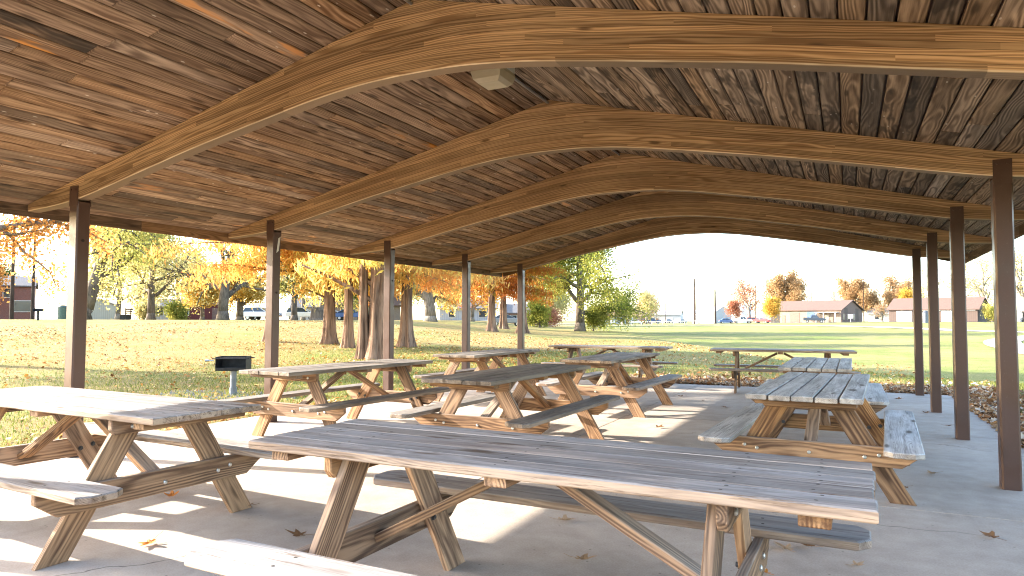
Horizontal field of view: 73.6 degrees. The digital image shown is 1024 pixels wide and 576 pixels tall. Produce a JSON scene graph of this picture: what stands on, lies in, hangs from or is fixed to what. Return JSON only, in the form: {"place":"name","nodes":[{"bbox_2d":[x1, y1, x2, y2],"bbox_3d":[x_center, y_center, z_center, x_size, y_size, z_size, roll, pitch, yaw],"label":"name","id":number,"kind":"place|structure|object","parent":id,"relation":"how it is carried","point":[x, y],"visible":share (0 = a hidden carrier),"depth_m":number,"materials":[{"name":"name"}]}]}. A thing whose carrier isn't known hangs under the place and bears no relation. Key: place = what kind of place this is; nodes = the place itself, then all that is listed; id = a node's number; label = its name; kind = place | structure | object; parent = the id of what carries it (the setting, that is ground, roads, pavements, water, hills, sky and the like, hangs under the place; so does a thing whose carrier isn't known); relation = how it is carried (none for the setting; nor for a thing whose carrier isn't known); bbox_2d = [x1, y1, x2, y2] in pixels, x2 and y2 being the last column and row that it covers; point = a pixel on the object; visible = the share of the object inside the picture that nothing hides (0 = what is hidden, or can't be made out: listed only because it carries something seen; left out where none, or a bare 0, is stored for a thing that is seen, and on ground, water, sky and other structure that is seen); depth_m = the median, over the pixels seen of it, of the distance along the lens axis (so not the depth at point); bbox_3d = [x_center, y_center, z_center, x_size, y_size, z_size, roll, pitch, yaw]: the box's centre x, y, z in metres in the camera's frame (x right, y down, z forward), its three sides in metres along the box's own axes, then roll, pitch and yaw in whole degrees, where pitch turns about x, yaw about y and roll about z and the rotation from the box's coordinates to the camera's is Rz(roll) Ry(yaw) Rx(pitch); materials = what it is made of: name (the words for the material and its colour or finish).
{"place":"outdoors","nodes":[
{"label":"outdoors","id":0,"kind":"place"},
{"bbox_2d":[0,276,37,318],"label":"brick house","id":1,"kind":"structure","parent":0,"point":[22,298],"depth_m":106.53,"materials":[{"name":"red brick"}]},
{"bbox_2d":[14,300,30,311],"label":"window","id":2,"kind":"structure","parent":1,"relation":"in","point":[19,305],"depth_m":106.55,"materials":[{"name":"grey glass"}]},
{"bbox_2d":[155,299,168,319],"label":"white house","id":3,"kind":"structure","parent":0,"point":[162,315],"depth_m":121.64,"materials":[{"name":"metal"}]},
{"bbox_2d":[0,378,1023,575],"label":"pavement","id":4,"kind":"structure","parent":0,"point":[962,499],"depth_m":4.39,"materials":[{"name":"concrete"}]},
{"bbox_2d":[0,385,276,570],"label":"picnic table","id":5,"kind":"object","parent":4,"relation":"on","point":[102,445],"visible":1,"depth_m":4.13,"materials":[{"name":"brown wood"}]},
{"bbox_2d":[285,529,305,536],"bbox_3d":[-1.243,1.443,4.037,0.199,0.033,0.112,7,2,-9],"label":"fallen leaf","id":6,"kind":"object","parent":4,"relation":"on","point":[296,533],"visible":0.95,"depth_m":4.03,"materials":[{"name":"brown plant"}]},
{"bbox_2d":[217,359,450,436],"bbox_3d":[-1.920,1.268,7.921,1.451,0.762,2.447,-1,-3,29],"label":"picnic table","id":7,"kind":"object","parent":4,"relation":"on","point":[368,390],"visible":0.97,"depth_m":7.48,"materials":[{"name":"brown wood"}]},
{"bbox_2d":[413,349,546,401],"bbox_3d":[-0.345,1.426,11.226,1.451,0.763,2.459,-1,-3,26],"label":"picnic table","id":8,"kind":"object","parent":4,"relation":"on","point":[481,358],"visible":0.47,"depth_m":10.83,"materials":[{"name":"brown wood"}]},
{"bbox_2d":[388,363,619,439],"bbox_3d":[0.043,1.228,6.997,1.452,0.763,2.455,-1,-3,27],"label":"picnic table","id":9,"kind":"object","parent":4,"relation":"on","point":[500,382],"visible":0.99,"depth_m":6.49,"materials":[{"name":"brown wood"}]},
{"bbox_2d":[0,0,1023,490],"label":"picnic shelter","id":10,"kind":"object","parent":4,"relation":"on","point":[390,134],"visible":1,"depth_m":5.97,"materials":[{"name":"brown wood"}]},
{"bbox_2d":[471,68,514,89],"bbox_3d":[-0.163,-1.849,5.921,0.288,0.192,0.288,-1,-3,26],"label":"ceiling light","id":11,"kind":"object","parent":10,"relation":"attached to","point":[490,79],"visible":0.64,"depth_m":5.84,"materials":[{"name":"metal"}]},
{"bbox_2d":[184,419,878,575],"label":"picnic table","id":12,"kind":"object","parent":4,"relation":"on","point":[817,496],"visible":1,"depth_m":2.62,"materials":[{"name":"brown wood"}]},
{"bbox_2d":[564,553,596,559],"bbox_3d":[0.371,1.431,3.655,0.167,0.026,0.097,-2,-4,41],"label":"fallen leaf","id":13,"kind":"object","parent":4,"relation":"on","point":[584,556],"visible":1,"depth_m":3.65,"materials":[{"name":"brown plant"}]},
{"bbox_2d":[536,352,681,417],"bbox_3d":[1.499,1.373,10.012,1.450,0.763,2.463,-1,-3,27],"label":"picnic table","id":14,"kind":"object","parent":4,"relation":"on","point":[628,389],"visible":0.85,"depth_m":9.44,"materials":[{"name":"brown wood"}]},
{"bbox_2d":[541,344,677,379],"bbox_3d":[1.989,1.557,13.889,2.458,0.762,1.446,-1,-3,26],"label":"picnic table","id":15,"kind":"object","parent":4,"relation":"on","point":[645,349],"visible":0.49,"depth_m":13.71,"materials":[{"name":"brown wood"}]},
{"bbox_2d":[773,541,793,551],"bbox_3d":[1.524,1.441,3.801,0.120,0.025,0.215,10,-3,-16],"label":"fallen leaf","id":16,"kind":"object","parent":4,"relation":"on","point":[789,545],"visible":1,"depth_m":3.83,"materials":[{"name":"brown plant"}]},
{"bbox_2d":[708,348,860,393],"bbox_3d":[4.883,1.493,12.397,2.456,0.762,1.449,-1,-3,22],"label":"picnic table","id":17,"kind":"object","parent":4,"relation":"on","point":[736,370],"visible":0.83,"depth_m":12.23,"materials":[{"name":"brown wood"}]},
{"bbox_2d":[698,372,924,505],"bbox_3d":[2.576,1.176,5.757,1.450,0.763,2.457,-1,-3,29],"label":"picnic table","id":18,"kind":"object","parent":4,"relation":"on","point":[888,443],"visible":0.99,"depth_m":5.13,"materials":[{"name":"brown wood"}]},
{"bbox_2d":[745,357,889,417],"bbox_3d":[3.855,1.311,8.582,1.451,0.763,2.449,-1,-3,26],"label":"picnic table","id":19,"kind":"object","parent":4,"relation":"on","point":[876,398],"visible":0.38,"depth_m":7.91,"materials":[{"name":"grey wood"}]},
{"bbox_2d":[980,531,1006,540],"bbox_3d":[2.833,1.459,4.027,0.094,0.020,0.169,-6,6,-24],"label":"fallen leaf","id":20,"kind":"object","parent":4,"relation":"on","point":[991,534],"visible":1,"depth_m":4.05,"materials":[{"name":"brown plant"}]},
{"bbox_2d":[0,319,1023,446],"bbox_3d":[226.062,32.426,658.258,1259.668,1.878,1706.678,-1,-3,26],"label":"ground","id":21,"kind":"structure","parent":0,"point":[884,347],"depth_m":33.60,"materials":[{"name":"green plant"}]},
{"bbox_2d":[0,242,21,304],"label":"background tree","id":22,"kind":"object","parent":21,"relation":"on","point":[2,273],"visible":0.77,"depth_m":98.84,"materials":[{"name":"orange plant"}]},
{"bbox_2d":[8,217,18,318],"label":"utility pole","id":23,"kind":"object","parent":21,"relation":"on","point":[11,306],"visible":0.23,"depth_m":78.40,"materials":[{"name":"brown wood"}]},
{"bbox_2d":[0,252,40,291],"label":"background tree","id":24,"kind":"object","parent":21,"relation":"on","point":[9,272],"visible":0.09,"depth_m":125.27,"materials":[{"name":"yellow plant"}]},
{"bbox_2d":[30,219,35,318],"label":"utility pole","id":25,"kind":"object","parent":21,"relation":"on","point":[32,296],"visible":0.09,"depth_m":86.45,"materials":[{"name":"brown wood"}]},
{"bbox_2d":[32,308,43,319],"bbox_3d":[-32.675,1.817,47.156,0.560,0.830,0.410,1,-3,-20],"label":"barbecue grill","id":26,"kind":"object","parent":21,"relation":"on","point":[38,310],"visible":1,"depth_m":47.16,"materials":[{"name":"metal"}]},
{"bbox_2d":[57,305,66,318],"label":"trash can","id":27,"kind":"object","parent":21,"relation":"on","point":[61,311],"visible":0.78,"depth_m":79.62,"materials":[{"name":"green metal"}]},
{"bbox_2d":[0,214,137,304],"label":"orange maple","id":28,"kind":"object","parent":21,"relation":"on","point":[8,231],"visible":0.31,"depth_m":19.40,"materials":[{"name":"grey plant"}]},
{"bbox_2d":[91,298,115,319],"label":"storage shed","id":29,"kind":"structure","parent":21,"relation":"on","point":[102,313],"depth_m":112.29,"materials":[{"name":"beige"}]},
{"bbox_2d":[62,228,175,319],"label":"background tree","id":30,"kind":"object","parent":21,"relation":"on","point":[118,305],"visible":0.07,"depth_m":95.63,"materials":[{"name":"yellow plant"}]},
{"bbox_2d":[41,224,197,319],"bbox_3d":[-38.982,-6.997,66.389,18.355,20.451,22.397,0,-3,-5],"label":"shade tree","id":31,"kind":"object","parent":21,"relation":"on","point":[99,272],"visible":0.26,"depth_m":62.70,"materials":[{"name":"yellow plant"}]},
{"bbox_2d":[120,308,132,319],"bbox_3d":[-34.991,2.368,62.029,0.590,1.050,1.500,1,-3,-9],"label":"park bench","id":32,"kind":"object","parent":21,"relation":"on","point":[125,317],"visible":1,"depth_m":61.85,"materials":[{"name":"wood"}]},
{"bbox_2d":[129,298,162,319],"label":"bush","id":33,"kind":"object","parent":21,"relation":"on","point":[140,313],"visible":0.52,"depth_m":102.87,"materials":[{"name":"yellow plant"}]},
{"bbox_2d":[91,231,231,319],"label":"yard tree","id":34,"kind":"object","parent":21,"relation":"on","point":[151,296],"visible":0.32,"depth_m":75.64,"materials":[{"name":"yellow plant"}]},
{"bbox_2d":[158,295,191,319],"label":"bush","id":35,"kind":"object","parent":21,"relation":"on","point":[174,312],"visible":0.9,"depth_m":96.80,"materials":[{"name":"green plant"}]},
{"bbox_2d":[139,236,229,314],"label":"background tree","id":36,"kind":"object","parent":21,"relation":"on","point":[176,294],"visible":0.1,"depth_m":113.90,"materials":[{"name":"yellow plant"}]},
{"bbox_2d":[168,299,218,319],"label":"maroon building","id":37,"kind":"structure","parent":21,"relation":"on","point":[212,314],"depth_m":112.71,"materials":[{"name":"red brick"}]},
{"bbox_2d":[174,260,220,319],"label":"maple","id":38,"kind":"object","parent":21,"relation":"on","point":[210,300],"visible":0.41,"depth_m":79.50,"materials":[{"name":"yellow plant"}]},
{"bbox_2d":[130,237,323,319],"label":"spreading tree","id":39,"kind":"object","parent":21,"relation":"on","point":[225,294],"visible":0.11,"depth_m":69.91,"materials":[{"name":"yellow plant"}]},
{"bbox_2d":[160,389,295,399],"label":"gravel","id":40,"kind":"structure","parent":21,"relation":"on","point":[186,391],"depth_m":11.90,"materials":[{"name":"gravel"}]},
{"bbox_2d":[205,356,254,394],"bbox_3d":[-4.935,1.538,11.941,0.750,0.685,0.399,0,-3,-7],"label":"barbecue grill","id":41,"kind":"object","parent":21,"relation":"on","point":[233,365],"visible":0.91,"depth_m":11.94,"materials":[{"name":"metal"}]},
{"bbox_2d":[215,259,265,319],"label":"maple","id":42,"kind":"object","parent":21,"relation":"on","point":[240,297],"visible":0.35,"depth_m":84.69,"materials":[{"name":"yellow plant"}]},
{"bbox_2d":[243,307,265,319],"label":"parked car","id":43,"kind":"object","parent":21,"relation":"on","point":[252,314],"visible":0.52,"depth_m":99.61,"materials":[{"name":"white paint"}]},
{"bbox_2d":[142,237,396,341],"bbox_3d":[-10.957,-4.080,29.941,10.525,13.150,8.848,-1,-3,26],"label":"bald cypress","id":44,"kind":"object","parent":21,"relation":"on","point":[214,269],"visible":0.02,"depth_m":28.52,"materials":[{"name":"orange plant"}]},
{"bbox_2d":[280,256,312,319],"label":"park tree","id":45,"kind":"object","parent":21,"relation":"on","point":[294,315],"visible":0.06,"depth_m":94.88,"materials":[{"name":"yellow plant"}]},
{"bbox_2d":[285,307,310,319],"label":"parked car","id":46,"kind":"object","parent":21,"relation":"on","point":[301,312],"visible":0.36,"depth_m":102.55,"materials":[{"name":"white paint"}]},
{"bbox_2d":[290,297,319,319],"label":"white house","id":47,"kind":"structure","parent":21,"relation":"on","point":[309,307],"depth_m":132.55,"materials":[{"name":"paint"}]},
{"bbox_2d":[288,287,337,319],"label":"background tree","id":48,"kind":"object","parent":21,"relation":"on","point":[303,306],"depth_m":120.39,"materials":[{"name":"yellow plant"}]},
{"bbox_2d":[309,307,323,319],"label":"tree stump","id":49,"kind":"object","parent":21,"relation":"on","point":[317,313],"visible":0.55,"depth_m":84.03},
{"bbox_2d":[222,245,418,343],"bbox_3d":[-8.264,-3.971,30.501,8.740,13.150,8.182,-1,-3,18],"label":"bald cypress","id":50,"kind":"object","parent":21,"relation":"on","point":[329,334],"visible":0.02,"depth_m":29.79,"materials":[{"name":"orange plant"}]},
{"bbox_2d":[306,285,368,312],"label":"park tree","id":51,"kind":"object","parent":21,"relation":"on","point":[340,297],"visible":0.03,"depth_m":98.51,"materials":[{"name":"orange plant"}]},
{"bbox_2d":[335,309,358,319],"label":"parked car","id":52,"kind":"object","parent":21,"relation":"on","point":[339,315],"visible":0.41,"depth_m":97.81,"materials":[{"name":"blue paint"}]},
{"bbox_2d":[280,249,417,347],"bbox_3d":[-7.005,-4.013,27.689,6.733,13.150,8.094,1,-3,-25],"label":"bald cypress","id":53,"kind":"object","parent":21,"relation":"on","point":[347,340],"visible":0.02,"depth_m":27.73,"materials":[{"name":"orange plant"}]},
{"bbox_2d":[335,294,400,319],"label":"tan house","id":54,"kind":"structure","parent":21,"relation":"on","point":[397,305],"depth_m":118.56,"materials":[{"name":"paint"}]},
{"bbox_2d":[293,252,492,359],"bbox_3d":[-3.949,-3.631,22.229,8.314,12.150,7.635,1,-3,-18],"label":"bald cypress","id":55,"kind":"object","parent":21,"relation":"on","point":[370,334],"visible":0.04,"depth_m":21.68,"materials":[{"name":"orange plant"}]},
{"bbox_2d":[394,277,461,321],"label":"park tree","id":56,"kind":"object","parent":21,"relation":"on","point":[429,298],"visible":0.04,"depth_m":79.69,"materials":[{"name":"orange plant"}]},
{"bbox_2d":[356,264,509,347],"bbox_3d":[-3.906,-3.902,29.489,8.739,13.150,10.420,-1,-3,26],"label":"bald cypress","id":57,"kind":"object","parent":21,"relation":"on","point":[406,337],"visible":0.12,"depth_m":28.98,"materials":[{"name":"orange plant"}]},
{"bbox_2d":[437,299,497,320],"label":"white house","id":58,"kind":"structure","parent":21,"relation":"on","point":[444,315],"depth_m":146.47,"materials":[{"name":"metal"}]},
{"bbox_2d":[435,287,499,320],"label":"background tree","id":59,"kind":"object","parent":21,"relation":"on","point":[472,312],"visible":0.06,"depth_m":127.46,"materials":[{"name":"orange plant"}]},
{"bbox_2d":[0,320,994,445],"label":"scattered leaves","id":60,"kind":"object","parent":21,"relation":"on","point":[258,349],"visible":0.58,"depth_m":25.13,"materials":[{"name":"orange plant"}]},
{"bbox_2d":[445,273,554,328],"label":"bald cypress","id":61,"kind":"object","parent":21,"relation":"on","point":[503,323],"visible":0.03,"depth_m":68.10,"materials":[{"name":"orange plant"}]},
{"bbox_2d":[446,266,559,331],"bbox_3d":[-1.382,-2.493,54.294,8.969,12.150,8.629,1,-3,-15],"label":"bald cypress","id":62,"kind":"object","parent":21,"relation":"on","point":[491,321],"visible":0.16,"depth_m":52.68,"materials":[{"name":"orange plant"}]},
{"bbox_2d":[495,314,516,325],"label":"parked car","id":63,"kind":"object","parent":21,"relation":"on","point":[511,319],"visible":0.41,"depth_m":91.86,"materials":[{"name":"grey paint"}]},
{"bbox_2d":[460,262,566,333],"bbox_3d":[0.850,-2.706,56.822,8.757,13.150,8.157,-1,-3,26],"label":"bald cypress","id":64,"kind":"object","parent":21,"relation":"on","point":[540,270],"visible":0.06,"depth_m":54.85,"materials":[{"name":"orange plant"}]},
{"bbox_2d":[499,304,546,324],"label":"brick house","id":65,"kind":"structure","parent":21,"relation":"on","point":[511,309],"depth_m":147.55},
{"bbox_2d":[526,295,553,327],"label":"bush","id":66,"kind":"object","parent":21,"relation":"on","point":[539,313],"visible":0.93,"depth_m":99.74,"materials":[{"name":"green plant"}]},
{"bbox_2d":[526,272,576,325],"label":"background tree","id":67,"kind":"object","parent":21,"relation":"on","point":[563,307],"visible":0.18,"depth_m":126.53,"materials":[{"name":"green plant"}]},
{"bbox_2d":[545,302,564,326],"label":"red bush","id":68,"kind":"object","parent":21,"relation":"on","point":[556,318],"visible":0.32,"depth_m":116.75,"materials":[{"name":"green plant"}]},
{"bbox_2d":[527,246,658,331],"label":"maple tree","id":69,"kind":"object","parent":21,"relation":"on","point":[585,272],"visible":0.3,"depth_m":78.78,"materials":[{"name":"green plant"}]},
{"bbox_2d":[584,301,610,330],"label":"bush","id":70,"kind":"object","parent":21,"relation":"on","point":[594,320],"visible":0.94,"depth_m":80.36,"materials":[{"name":"green plant"}]},
{"bbox_2d":[631,285,662,323],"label":"yard tree","id":71,"kind":"object","parent":21,"relation":"on","point":[646,298],"visible":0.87,"depth_m":226.96,"materials":[{"name":"yellow plant"}]},
{"bbox_2d":[634,292,662,319],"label":"background tree","id":72,"kind":"object","parent":21,"relation":"on","point":[651,307],"visible":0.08,"depth_m":333.47,"materials":[{"name":"yellow plant"}]},
{"bbox_2d":[652,310,683,322],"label":"white shed","id":73,"kind":"structure","parent":21,"relation":"on","point":[674,315],"depth_m":341.67,"materials":[{"name":"metal"}]},
{"bbox_2d":[686,279,702,323],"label":"utility pole","id":74,"kind":"object","parent":21,"relation":"on","point":[695,291],"visible":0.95,"depth_m":190.11,"materials":[{"name":"brown wood"}]},
{"bbox_2d":[692,306,731,322],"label":"white shed","id":75,"kind":"structure","parent":21,"relation":"on","point":[704,314],"depth_m":287.89,"materials":[{"name":"metal"}]},
{"bbox_2d":[714,289,715,323],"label":"utility pole","id":76,"kind":"object","parent":21,"relation":"on","point":[714,306],"visible":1,"depth_m":200.05,"materials":[{"name":"brown wood"}]},
{"bbox_2d":[724,296,745,321],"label":"red bush","id":77,"kind":"object","parent":21,"relation":"on","point":[735,306],"visible":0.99,"depth_m":218.49,"materials":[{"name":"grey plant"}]},
{"bbox_2d":[733,317,752,322],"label":"pickup truck","id":78,"kind":"object","parent":21,"relation":"on","point":[743,319],"visible":0.95,"depth_m":206.35,"materials":[{"name":"white paint"}]},
{"bbox_2d":[727,272,764,322],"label":"bare tree","id":79,"kind":"object","parent":21,"relation":"on","point":[744,296],"visible":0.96,"depth_m":224.80,"materials":[{"name":"brown plant"}]},
{"bbox_2d":[761,294,782,322],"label":"maple","id":80,"kind":"object","parent":21,"relation":"on","point":[771,307],"visible":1,"depth_m":191.97,"materials":[{"name":"yellow plant"}]},
{"bbox_2d":[759,268,812,303],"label":"background tree","id":81,"kind":"object","parent":21,"relation":"on","point":[793,286],"visible":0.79,"depth_m":244.00,"materials":[{"name":"orange plant"}]},
{"bbox_2d":[690,321,912,323],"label":"parking lot","id":82,"kind":"structure","parent":21,"relation":"on","point":[795,322],"depth_m":184.05,"materials":[{"name":"grey asphalt"}]},
{"bbox_2d":[753,318,770,322],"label":"parked car","id":83,"kind":"object","parent":82,"relation":"on","point":[758,320],"visible":0.92,"depth_m":190.92,"materials":[{"name":"red paint"}]},
{"bbox_2d":[803,315,825,322],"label":"pickup truck","id":84,"kind":"object","parent":82,"relation":"on","point":[814,317],"visible":0.94,"depth_m":181.19,"materials":[{"name":"paint"}]},
{"bbox_2d":[760,300,864,322],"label":"brick building","id":85,"kind":"structure","parent":21,"relation":"on","point":[833,311],"depth_m":192.71,"materials":[{"name":"beige paint"}]},
{"bbox_2d":[790,313,799,322],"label":"garage door","id":86,"kind":"structure","parent":85,"relation":"in","point":[794,317],"depth_m":195.89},
{"bbox_2d":[630,364,1023,447],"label":"leaf litter","id":87,"kind":"object","parent":21,"relation":"on","point":[984,406],"visible":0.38,"depth_m":12.46,"materials":[{"name":"brown plant"}]},
{"bbox_2d":[830,272,884,315],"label":"background tree","id":88,"kind":"object","parent":21,"relation":"on","point":[853,290],"visible":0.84,"depth_m":258.13,"materials":[{"name":"orange plant"}]},
{"bbox_2d":[866,307,888,321],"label":"white house","id":89,"kind":"structure","parent":21,"relation":"on","point":[877,319],"depth_m":254.82,"materials":[{"name":"metal"}]},
{"bbox_2d":[870,298,890,321],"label":"apple tree","id":90,"kind":"object","parent":21,"relation":"on","point":[880,310],"visible":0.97,"depth_m":219.91,"materials":[{"name":"orange plant"}]},
{"bbox_2d":[874,269,912,306],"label":"background tree","id":91,"kind":"object","parent":21,"relation":"on","point":[890,295],"visible":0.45,"depth_m":258.43,"materials":[{"name":"orange plant"}]},
{"bbox_2d":[897,285,924,297],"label":"background tree","id":92,"kind":"object","parent":21,"relation":"on","point":[905,293],"visible":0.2,"depth_m":248.86,"materials":[{"name":"yellow plant"}]},
{"bbox_2d":[921,267,950,297],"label":"bare tree","id":93,"kind":"object","parent":21,"relation":"on","point":[924,275],"visible":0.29,"depth_m":224.59,"materials":[{"name":"grey plant"}]},
{"bbox_2d":[886,297,988,321],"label":"garage building","id":94,"kind":"structure","parent":21,"relation":"on","point":[900,309],"depth_m":167.48,"materials":[{"name":"brown"}]},
{"bbox_2d":[897,311,911,321],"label":"garage door","id":95,"kind":"structure","parent":94,"relation":"in","point":[902,316],"depth_m":170.94,"materials":[{"name":"white paint"}]},
{"bbox_2d":[941,311,951,321],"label":"garage door","id":96,"kind":"structure","parent":94,"relation":"in","point":[946,316],"depth_m":164.39,"materials":[{"name":"white paint"}]},
{"bbox_2d":[926,261,992,296],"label":"bare tree","id":97,"kind":"object","parent":21,"relation":"on","point":[966,276],"visible":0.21,"depth_m":200.08,"materials":[{"name":"brown plant"}]},
{"bbox_2d":[943,253,993,304],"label":"bare tree","id":98,"kind":"object","parent":21,"relation":"on","point":[981,291],"visible":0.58,"depth_m":191.55,"materials":[{"name":"plant"}]},
{"bbox_2d":[979,302,993,321],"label":"bush","id":99,"kind":"object","parent":21,"relation":"on","point":[988,311],"visible":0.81,"depth_m":159.00,"materials":[{"name":"yellow plant"}]},
{"bbox_2d":[984,240,1023,321],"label":"bare tree","id":100,"kind":"object","parent":21,"relation":"on","point":[1020,286],"visible":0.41,"depth_m":169.75,"materials":[{"name":"grey plant"}]},
{"bbox_2d":[0,213,1023,320],"label":"sky","id":101,"kind":"structure","parent":0,"point":[717,260],"materials":[{"name":"white"}]},
{"bbox_2d":[728,304,750,322],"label":"block building","id":102,"kind":"structure","parent":0,"point":[745,312],"depth_m":326.09,"materials":[{"name":"white metal"}]},
{"bbox_2d":[552,325,1023,331],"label":"road","id":103,"kind":"structure","parent":0,"point":[887,327],"depth_m":93.92,"materials":[{"name":"grey asphalt"}]},
{"bbox_2d":[983,336,1023,353],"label":"path","id":104,"kind":"structure","parent":0,"point":[990,342],"depth_m":50.77,"materials":[{"name":"white concrete"}]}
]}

